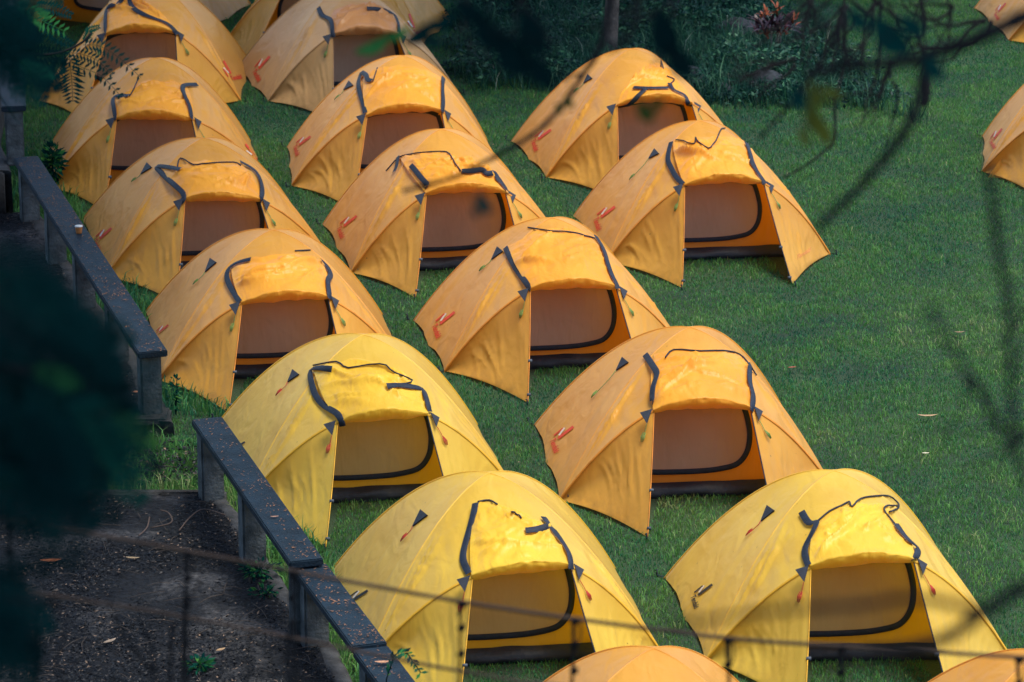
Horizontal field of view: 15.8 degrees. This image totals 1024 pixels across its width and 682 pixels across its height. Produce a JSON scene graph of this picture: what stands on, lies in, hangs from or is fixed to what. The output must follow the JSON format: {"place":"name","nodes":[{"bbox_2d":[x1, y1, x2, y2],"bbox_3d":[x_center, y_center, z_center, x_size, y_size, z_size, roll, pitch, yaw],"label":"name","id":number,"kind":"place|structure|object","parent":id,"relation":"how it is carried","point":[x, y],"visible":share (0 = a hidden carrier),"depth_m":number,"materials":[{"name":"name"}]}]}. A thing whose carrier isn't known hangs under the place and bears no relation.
{"place":"outdoors","nodes":[
{"label":"outdoors","id":0,"kind":"place"},
{"bbox_2d":[0,0,29,213],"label":"path","id":1,"kind":"structure","parent":0,"point":[6,196],"depth_m":34.87,"materials":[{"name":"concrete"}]},
{"bbox_2d":[0,8,25,165],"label":"concrete railing","id":2,"kind":"object","parent":1,"relation":"on","point":[14,130],"visible":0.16,"depth_m":34.99,"materials":[{"name":"grey concrete"}]},
{"bbox_2d":[0,212,173,436],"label":"path","id":3,"kind":"structure","parent":0,"point":[68,273],"depth_m":33.42,"materials":[{"name":"brown soil"}]},
{"bbox_2d":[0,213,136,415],"bbox_3d":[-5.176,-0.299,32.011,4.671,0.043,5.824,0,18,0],"label":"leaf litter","id":4,"kind":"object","parent":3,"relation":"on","point":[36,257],"visible":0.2,"depth_m":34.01,"materials":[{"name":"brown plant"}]},
{"bbox_2d":[0,489,351,681],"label":"path","id":5,"kind":"structure","parent":0,"point":[132,584],"depth_m":25.79,"materials":[{"name":"soil"}]},
{"bbox_2d":[0,432,324,681],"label":"twigs","id":6,"kind":"object","parent":5,"relation":"on","point":[171,599],"visible":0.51,"depth_m":25.54,"materials":[{"name":"brown wood"}]},
{"bbox_2d":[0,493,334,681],"bbox_3d":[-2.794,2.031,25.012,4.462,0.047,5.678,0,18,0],"label":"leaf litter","id":7,"kind":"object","parent":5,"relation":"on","point":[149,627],"visible":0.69,"depth_m":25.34,"materials":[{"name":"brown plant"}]},
{"bbox_2d":[138,509,224,535],"bbox_3d":[-2.506,1.316,27.119,0.700,0.040,0.380,-14,23,-36],"label":"fallen twig","id":8,"kind":"object","parent":5,"relation":"on","point":[172,519],"visible":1,"depth_m":27.14,"materials":[{"name":"brown wood"}]},
{"bbox_2d":[184,651,216,674],"bbox_3d":[-2.091,2.153,24.551,0.248,0.133,0.278,0,18,0],"label":"plant","id":9,"kind":"object","parent":5,"relation":"on","point":[201,661],"visible":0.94,"depth_m":24.54,"materials":[{"name":"green plant"}]},
{"bbox_2d":[192,417,322,643],"bbox_3d":[-1.834,1.319,26.277,0.235,0.644,3.016,-5,19,-17],"label":"concrete railing","id":10,"kind":"object","parent":5,"relation":"on","point":[221,450],"visible":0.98,"depth_m":26.31,"materials":[{"name":"grey concrete"}]},
{"bbox_2d":[237,556,281,581],"bbox_3d":[-1.788,1.625,26.104,0.345,0.170,0.331,0,18,0],"label":"plant","id":11,"kind":"object","parent":5,"relation":"on","point":[250,570],"visible":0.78,"depth_m":26.08,"materials":[{"name":"green plant"}]},
{"bbox_2d":[247,582,283,599],"bbox_3d":[-1.742,1.748,25.812,0.244,0.106,0.216,5,19,14],"label":"plant","id":12,"kind":"object","parent":5,"relation":"on","point":[263,591],"visible":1,"depth_m":25.81,"materials":[{"name":"green plant"}]},
{"bbox_2d":[296,563,386,652],"bbox_3d":[-1.142,1.990,24.349,0.235,0.577,1.446,-6,19,-18],"label":"concrete railing","id":13,"kind":"object","parent":5,"relation":"on","point":[324,603],"visible":0.9,"depth_m":24.39,"materials":[{"name":"grey concrete"}]},
{"bbox_2d":[353,646,414,681],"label":"concrete railing","id":14,"kind":"object","parent":5,"relation":"on","point":[371,669],"visible":0.73,"depth_m":23.32,"materials":[{"name":"grey concrete"}]},
{"bbox_2d":[1,0,1023,681],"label":"ground","id":15,"kind":"structure","parent":0,"point":[933,666],"depth_m":31.96,"materials":[{"name":"plant"}]},
{"bbox_2d":[40,138,69,184],"bbox_3d":[-4.469,-1.755,35.879,0.320,0.495,0.307,0,18,0],"label":"plant","id":16,"kind":"object","parent":15,"relation":"on","point":[53,159],"visible":0.87,"depth_m":35.86,"materials":[{"name":"green plant"}]},
{"bbox_2d":[13,156,171,436],"bbox_3d":[-3.666,-0.463,31.924,0.403,0.772,6.106,-5,19,-15],"label":"concrete railing","id":17,"kind":"object","parent":15,"relation":"on","point":[93,271],"visible":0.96,"depth_m":31.83,"materials":[{"name":"grey concrete"}]},
{"bbox_2d":[75,225,82,233],"bbox_3d":[-3.783,-0.974,32.163,0.067,0.068,0.068,0,18,0],"label":"cup","id":18,"kind":"object","parent":17,"relation":"on","point":[78,228],"visible":1,"depth_m":32.14,"materials":[{"name":"brown paper"}]},
{"bbox_2d":[2,139,229,417],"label":"grass","id":19,"kind":"structure","parent":15,"relation":"on","point":[79,214],"depth_m":32.49,"materials":[{"name":"green plant"}]},
{"bbox_2d":[27,0,250,22],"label":"dome tent","id":20,"kind":"object","parent":15,"relation":"on","point":[87,11],"visible":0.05,"depth_m":42.84,"materials":[{"name":"orange fabric"}]},
{"bbox_2d":[74,0,110,10],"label":"door panel","id":21,"kind":"structure","parent":20,"relation":"in","point":[95,5],"depth_m":42.73,"materials":[{"name":"fabric"}]},
{"bbox_2d":[33,0,245,111],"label":"dome tent","id":22,"kind":"object","parent":15,"relation":"on","point":[197,37],"visible":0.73,"depth_m":39.36,"materials":[{"name":"orange fabric"}]},
{"bbox_2d":[96,32,176,80],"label":"door panel","id":23,"kind":"structure","parent":22,"relation":"in","point":[135,45],"depth_m":39.47,"materials":[{"name":"brown fabric"}]},
{"bbox_2d":[45,57,269,203],"bbox_3d":[-3.536,-2.122,36.365,2.269,1.112,2.587,-1,18,-5],"label":"dome tent","id":24,"kind":"object","parent":15,"relation":"on","point":[104,137],"visible":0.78,"depth_m":36.17,"materials":[{"name":"orange fabric"}]},
{"bbox_2d":[110,119,195,169],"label":"door panel","id":25,"kind":"structure","parent":24,"relation":"in","point":[134,138],"depth_m":36.18,"materials":[{"name":"brown fabric"}]},
{"bbox_2d":[113,431,224,487],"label":"leaf litter","id":26,"kind":"object","parent":15,"relation":"on","point":[179,459],"visible":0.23,"depth_m":28.44,"materials":[{"name":"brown plant"}]},
{"bbox_2d":[166,374,181,414],"bbox_3d":[-2.710,0.424,29.551,0.138,0.357,0.140,0,18,0],"label":"plant","id":27,"kind":"object","parent":15,"relation":"on","point":[176,393],"visible":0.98,"depth_m":29.55,"materials":[{"name":"green plant"}]},
{"bbox_2d":[84,137,320,292],"bbox_3d":[-2.769,-1.247,33.795,2.261,1.060,2.852,-3,19,-11],"label":"dome tent","id":28,"kind":"object","parent":15,"relation":"on","point":[160,218],"visible":0.77,"depth_m":33.45,"materials":[{"name":"orange fabric"}]},
{"bbox_2d":[180,201,264,255],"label":"door panel","id":29,"kind":"structure","parent":28,"relation":"in","point":[206,223],"depth_m":33.48,"materials":[{"name":"fabric"}]},
{"bbox_2d":[3,425,424,681],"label":"grass","id":30,"kind":"structure","parent":15,"relation":"on","point":[172,485],"depth_m":28.00,"materials":[{"name":"green plant"}]},
{"bbox_2d":[139,228,391,410],"bbox_3d":[-1.984,-0.322,30.999,2.271,1.054,2.876,-2,18,-7],"label":"dome tent","id":31,"kind":"object","parent":15,"relation":"on","point":[225,312],"visible":0.81,"depth_m":30.66,"materials":[{"name":"orange fabric"}]},
{"bbox_2d":[235,299,333,358],"bbox_3d":[-1.996,-0.154,30.666,1.024,0.566,0.175,-2,18,-7],"label":"door panel","id":32,"kind":"structure","parent":31,"relation":"in","point":[267,330],"depth_m":30.68,"materials":[{"name":"fabric"}]},
{"bbox_2d":[231,0,447,54],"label":"dome tent","id":33,"kind":"object","parent":15,"relation":"on","point":[259,18],"visible":0.3,"depth_m":41.72,"materials":[{"name":"orange fabric"}]},
{"bbox_2d":[277,0,298,17],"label":"door panel","id":34,"kind":"structure","parent":33,"relation":"in","point":[283,5],"depth_m":41.90,"materials":[{"name":"fabric"}]},
{"bbox_2d":[242,0,463,110],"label":"dome tent","id":35,"kind":"object","parent":15,"relation":"on","point":[302,54],"visible":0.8,"depth_m":39.40,"materials":[{"name":"orange fabric"}]},
{"bbox_2d":[332,34,398,85],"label":"door panel","id":36,"kind":"structure","parent":35,"relation":"in","point":[345,59],"depth_m":39.45,"materials":[{"name":"fabric"}]},
{"bbox_2d":[211,333,502,550],"bbox_3d":[-1.091,0.583,28.232,2.260,1.069,3.000,-2,18,-8],"label":"dome tent","id":37,"kind":"object","parent":15,"relation":"on","point":[318,426],"visible":0.76,"depth_m":27.90,"materials":[{"name":"yellow fabric"}]},
{"bbox_2d":[332,416,433,480],"bbox_3d":[-1.099,0.757,27.905,1.024,0.566,0.175,-2,18,-8],"label":"door panel","id":38,"kind":"structure","parent":37,"relation":"in","point":[391,448],"depth_m":27.92,"materials":[{"name":"yellow fabric"}]},
{"bbox_2d":[281,55,491,200],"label":"dome tent","id":39,"kind":"object","parent":15,"relation":"on","point":[356,123],"visible":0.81,"depth_m":36.21,"materials":[{"name":"orange fabric"}]},
{"bbox_2d":[359,111,443,168],"bbox_3d":[-1.170,-1.994,36.274,1.024,0.566,0.175,-1,18,-5],"label":"door panel","id":40,"kind":"structure","parent":39,"relation":"in","point":[382,131],"depth_m":36.27,"materials":[{"name":"brown fabric"}]},
{"bbox_2d":[386,647,427,681],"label":"sprig","id":41,"kind":"object","parent":15,"relation":"on","point":[401,651],"visible":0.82,"depth_m":20.42,"materials":[{"name":"green plant"}]},
{"bbox_2d":[316,128,544,299],"bbox_3d":[-0.542,-1.263,33.776,2.285,1.118,2.541,-3,18,-8],"label":"dome tent","id":42,"kind":"object","parent":15,"relation":"on","point":[378,223],"visible":0.75,"depth_m":33.60,"materials":[{"name":"orange fabric"}]},
{"bbox_2d":[420,192,505,251],"bbox_3d":[-0.558,-1.116,33.608,1.024,0.566,0.175,-3,18,-8],"label":"door panel","id":43,"kind":"structure","parent":42,"relation":"in","point":[449,222],"depth_m":33.62,"materials":[{"name":"brown fabric"}]},
{"bbox_2d":[323,470,657,681],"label":"dome tent","id":44,"kind":"object","parent":15,"relation":"on","point":[511,539],"visible":0.86,"depth_m":24.97,"materials":[{"name":"yellow fabric"}]},
{"bbox_2d":[466,568,574,640],"bbox_3d":[-0.078,1.727,24.964,1.024,0.566,0.175,-2,18,-8],"label":"door panel","id":45,"kind":"structure","parent":44,"relation":"in","point":[551,591],"depth_m":24.98,"materials":[{"name":"fabric"}]},
{"bbox_2d":[405,217,668,404],"bbox_3d":[0.391,-0.365,31.062,2.286,1.114,2.533,-3,18,-9],"label":"dome tent","id":46,"kind":"object","parent":15,"relation":"on","point":[507,309],"visible":0.86,"depth_m":30.89,"materials":[{"name":"orange fabric"}]},
{"bbox_2d":[529,287,616,350],"bbox_3d":[0.376,-0.220,30.894,1.024,0.566,0.175,-3,18,-9],"label":"door panel","id":47,"kind":"structure","parent":46,"relation":"in","point":[572,318],"depth_m":30.91,"materials":[{"name":"orange fabric"}]},
{"bbox_2d":[603,0,618,50],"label":"tree","id":48,"kind":"object","parent":15,"relation":"on","point":[612,32],"visible":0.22,"depth_m":40.96,"materials":[{"name":"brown plant"}]},
{"bbox_2d":[505,48,722,188],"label":"dome tent","id":49,"kind":"object","parent":15,"relation":"on","point":[596,134],"visible":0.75,"depth_m":36.61,"materials":[{"name":"orange fabric"}]},
{"bbox_2d":[617,103,687,159],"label":"door panel","id":50,"kind":"structure","parent":49,"relation":"in","point":[632,130],"depth_m":36.65,"materials":[{"name":"brown fabric"}]},
{"bbox_2d":[543,645,738,681],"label":"dome tent","id":51,"kind":"object","parent":15,"relation":"on","point":[634,663],"visible":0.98,"depth_m":22.50,"materials":[{"name":"orange fabric"}]},
{"bbox_2d":[526,326,822,539],"bbox_3d":[1.358,0.559,28.256,2.269,1.117,2.658,-1,18,-5],"label":"dome tent","id":52,"kind":"object","parent":15,"relation":"on","point":[629,429],"visible":0.94,"depth_m":28.03,"materials":[{"name":"orange fabric"}]},
{"bbox_2d":[651,408,752,474],"bbox_3d":[1.324,0.722,28.040,1.024,0.566,0.175,-1,18,-5],"label":"door panel","id":53,"kind":"structure","parent":52,"relation":"in","point":[685,441],"depth_m":28.05,"materials":[{"name":"orange fabric"}]},
{"bbox_2d":[440,0,945,124],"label":"weeds","id":54,"kind":"object","parent":15,"relation":"on","point":[577,54],"visible":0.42,"depth_m":40.95,"materials":[{"name":"green plant"}]},
{"bbox_2d":[566,120,836,289],"bbox_3d":[1.825,-1.352,34.071,2.282,1.119,2.558,-2,18,-8],"label":"dome tent","id":55,"kind":"object","parent":15,"relation":"on","point":[665,202],"visible":0.94,"depth_m":33.90,"materials":[{"name":"orange fabric"}]},
{"bbox_2d":[683,182,761,242],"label":"door panel","id":56,"kind":"structure","parent":55,"relation":"in","point":[726,211],"depth_m":33.93,"materials":[{"name":"brown fabric"}]},
{"bbox_2d":[715,17,759,35],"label":"rock","id":57,"kind":"object","parent":15,"relation":"on","point":[740,20],"visible":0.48,"depth_m":42.11,"materials":[{"name":"grey stone"}]},
{"bbox_2d":[749,69,782,92],"bbox_3d":[2.787,-2.782,39.938,0.438,0.331,0.429,16,24,40],"label":"rock","id":58,"kind":"object","parent":15,"relation":"on","point":[771,73],"visible":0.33,"depth_m":39.79,"materials":[{"name":"grey stone"}]},
{"bbox_2d":[747,0,800,49],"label":"red plant","id":59,"kind":"object","parent":15,"relation":"on","point":[776,21],"visible":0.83,"depth_m":41.00,"materials":[{"name":"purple plant"}]},
{"bbox_2d":[782,22,807,37],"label":"rock","id":60,"kind":"object","parent":15,"relation":"on","point":[796,27],"visible":0.22,"depth_m":41.97,"materials":[{"name":"grey stone"}]},
{"bbox_2d":[655,468,1006,681],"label":"dome tent","id":61,"kind":"object","parent":15,"relation":"on","point":[844,535],"visible":0.88,"depth_m":25.03,"materials":[{"name":"yellow fabric"}]},
{"bbox_2d":[808,563,916,636],"bbox_3d":[2.244,1.714,25.031,1.024,0.566,0.175,-1,18,-5],"label":"door panel","id":62,"kind":"structure","parent":61,"relation":"in","point":[871,580],"depth_m":25.04,"materials":[{"name":"orange fabric"}]},
{"bbox_2d":[928,648,1023,681],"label":"dome tent","id":63,"kind":"object","parent":15,"relation":"on","point":[981,669],"visible":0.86,"depth_m":22.61,"materials":[{"name":"orange fabric"}]},
{"bbox_2d":[968,0,1023,41],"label":"dome tent","id":64,"kind":"object","parent":15,"relation":"on","point":[995,10],"visible":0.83,"depth_m":42.75,"materials":[{"name":"orange fabric"}]},
{"bbox_2d":[976,84,1023,186],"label":"dome tent","id":65,"kind":"object","parent":15,"relation":"on","point":[1003,137],"visible":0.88,"depth_m":36.64,"materials":[{"name":"orange fabric"}]},
{"bbox_3d":[-3.994,-3.653,23.770,11.228,12.347,9.610,0,18,0],"label":"tree","id":66,"kind":"object","parent":15,"relation":"on","visible":0},
{"bbox_2d":[14,0,143,103],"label":"leafy twig","id":67,"kind":"object","parent":66,"relation":"attached to","point":[88,33],"visible":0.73,"depth_m":21.10,"materials":[{"name":"green plant"}]},
{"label":"hillside","id":68,"kind":"structure","parent":0,"visible":0},
{"bbox_2d":[107,594,175,681],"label":"branch","id":69,"kind":"object","parent":68,"relation":"on","point":[170,651],"visible":1,"depth_m":9.00,"materials":[{"name":"black wood"}]},
{"bbox_2d":[52,551,320,681],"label":"branch","id":70,"kind":"object","parent":68,"relation":"on","point":[248,674],"visible":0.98,"depth_m":9.60,"materials":[{"name":"black wood"}]},
{"bbox_2d":[3,502,1023,681],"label":"wire fence","id":71,"kind":"object","parent":68,"relation":"on","point":[292,574],"visible":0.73,"depth_m":10.49,"materials":[{"name":"grey metal"}]},
{"bbox_2d":[783,0,845,177],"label":"branch","id":72,"kind":"object","parent":68,"relation":"on","point":[834,114],"visible":0.76,"depth_m":13.00,"materials":[{"name":"brown wood"}]},
{"bbox_2d":[723,0,878,103],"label":"branch","id":73,"kind":"object","parent":72,"relation":"on","point":[842,15],"visible":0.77,"depth_m":12.89,"materials":[{"name":"brown wood"}]},
{"bbox_2d":[862,0,900,109],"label":"branch","id":74,"kind":"object","parent":72,"relation":"on","point":[880,11],"visible":0.52,"depth_m":12.00,"materials":[{"name":"brown wood"}]},
{"bbox_2d":[849,0,931,106],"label":"branch","id":75,"kind":"object","parent":74,"relation":"on","point":[921,46],"visible":0.35,"depth_m":11.99,"materials":[{"name":"brown wood"}]},
{"bbox_2d":[831,0,992,145],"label":"branch","id":76,"kind":"object","parent":72,"relation":"on","point":[923,16],"visible":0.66,"depth_m":12.03,"materials":[{"name":"brown wood"}]},
{"bbox_3d":[4.057,-2.666,4.282,8.899,10.640,9.224,5,19,13],"label":"tree","id":77,"kind":"object","parent":68,"relation":"on","visible":0},
{"bbox_2d":[402,0,613,192],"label":"branch","id":78,"kind":"object","parent":77,"relation":"attached to","point":[577,83],"visible":0.93,"depth_m":8.99,"materials":[{"name":"brown wood"}]},
{"bbox_2d":[444,0,675,73],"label":"branch","id":79,"kind":"object","parent":77,"relation":"attached to","point":[637,14],"visible":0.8,"depth_m":7.52,"materials":[{"name":"brown wood"}]},
{"bbox_2d":[758,0,845,138],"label":"branch","id":80,"kind":"object","parent":77,"relation":"attached to","point":[830,45],"visible":0.84,"depth_m":9.00,"materials":[{"name":"brown wood"}]},
{"bbox_2d":[666,580,1023,656],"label":"branch","id":81,"kind":"object","parent":77,"relation":"attached to","point":[976,616],"visible":1,"depth_m":4.20,"materials":[{"name":"brown wood"}]},
{"bbox_2d":[798,0,1023,231],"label":"branch","id":82,"kind":"object","parent":77,"relation":"attached to","point":[1014,20],"visible":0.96,"depth_m":5.79,"materials":[{"name":"brown wood"}]},
{"bbox_2d":[790,2,943,110],"bbox_3d":[0.539,-0.433,5.603,0.235,0.158,0.046,-1,18,-4],"label":"leaf cluster","id":83,"kind":"object","parent":82,"relation":"hanging from","point":[890,38],"visible":1,"depth_m":5.60,"materials":[{"name":"green plant"}]},
{"bbox_2d":[916,279,1023,508],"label":"branch","id":84,"kind":"object","parent":77,"relation":"attached to","point":[1020,437],"visible":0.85,"depth_m":6.76,"materials":[{"name":"brown wood"}]},
{"bbox_2d":[925,164,1023,486],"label":"branch","id":85,"kind":"object","parent":77,"relation":"attached to","point":[1013,441],"visible":1,"depth_m":4.79,"materials":[{"name":"brown wood"}]},
{"bbox_3d":[-3.446,-2.762,4.487,9.224,10.640,8.899,17,25,41],"label":"tree","id":86,"kind":"object","parent":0,"visible":0},
{"bbox_2d":[0,553,59,681],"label":"feathery branch","id":87,"kind":"object","parent":86,"relation":"attached to","point":[14,636],"visible":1,"depth_m":6.20,"materials":[{"name":"green plant"}]},
{"bbox_2d":[0,0,68,122],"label":"feathery branch","id":88,"kind":"object","parent":86,"relation":"attached to","point":[20,34],"visible":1,"depth_m":14.78,"materials":[{"name":"green plant"}]},
{"bbox_2d":[0,237,134,579],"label":"feathery branch","id":89,"kind":"object","parent":86,"relation":"attached to","point":[51,461],"visible":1,"depth_m":6.10,"materials":[{"name":"green plant"}]},
{"bbox_2d":[0,378,162,528],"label":"feathery branch","id":90,"kind":"object","parent":86,"relation":"attached to","point":[97,522],"visible":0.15,"depth_m":7.67,"materials":[{"name":"green plant"}]},
{"bbox_2d":[0,268,174,537],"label":"feathery branch","id":91,"kind":"object","parent":86,"relation":"attached to","point":[125,473],"visible":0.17,"depth_m":7.33,"materials":[{"name":"green plant"}]},
{"bbox_2d":[355,10,411,54],"bbox_3d":[-0.279,-0.670,8.001,0.123,0.093,0.031,0,18,0],"label":"leaf cluster","id":92,"kind":"object","parent":86,"relation":"attached to","point":[375,46],"visible":1,"depth_m":8.00,"materials":[{"name":"green plant"}]},
{"bbox_2d":[403,0,455,46],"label":"leaf cluster","id":93,"kind":"object","parent":86,"relation":"attached to","point":[420,35],"visible":1,"depth_m":7.00,"materials":[{"name":"green plant"}]},
{"bbox_2d":[471,171,491,217],"bbox_3d":[-0.050,-0.239,6.000,0.033,0.074,0.025,0,18,0],"label":"leaf cluster","id":94,"kind":"object","parent":86,"relation":"attached to","point":[482,204],"visible":1,"depth_m":6.00,"materials":[{"name":"green plant"}]},
{"bbox_2d":[556,69,573,112],"bbox_3d":[0.112,-0.541,7.996,0.039,0.092,0.029,-8,20,-22],"label":"leaf cluster","id":95,"kind":"object","parent":86,"relation":"attached to","point":[568,102],"visible":1,"depth_m":8.00,"materials":[{"name":"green plant"}]},
{"bbox_2d":[455,0,693,86],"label":"leaf cluster","id":96,"kind":"object","parent":86,"relation":"hanging from","point":[514,57],"visible":1,"depth_m":6.00,"materials":[{"name":"green plant"}]},
{"bbox_2d":[636,79,663,121],"bbox_3d":[0.225,-0.392,6.000,0.045,0.068,0.024,0,18,0],"label":"leaf cluster","id":97,"kind":"object","parent":86,"relation":"attached to","point":[645,113],"visible":1,"depth_m":6.00,"materials":[{"name":"green plant"}]},
{"bbox_2d":[799,61,843,147],"bbox_3d":[0.545,-0.415,6.494,0.067,0.146,0.053,7,19,20],"label":"leaf cluster","id":98,"kind":"object","parent":86,"relation":"hanging from","point":[817,125],"visible":1,"depth_m":6.50,"materials":[{"name":"green plant"}]}
]}

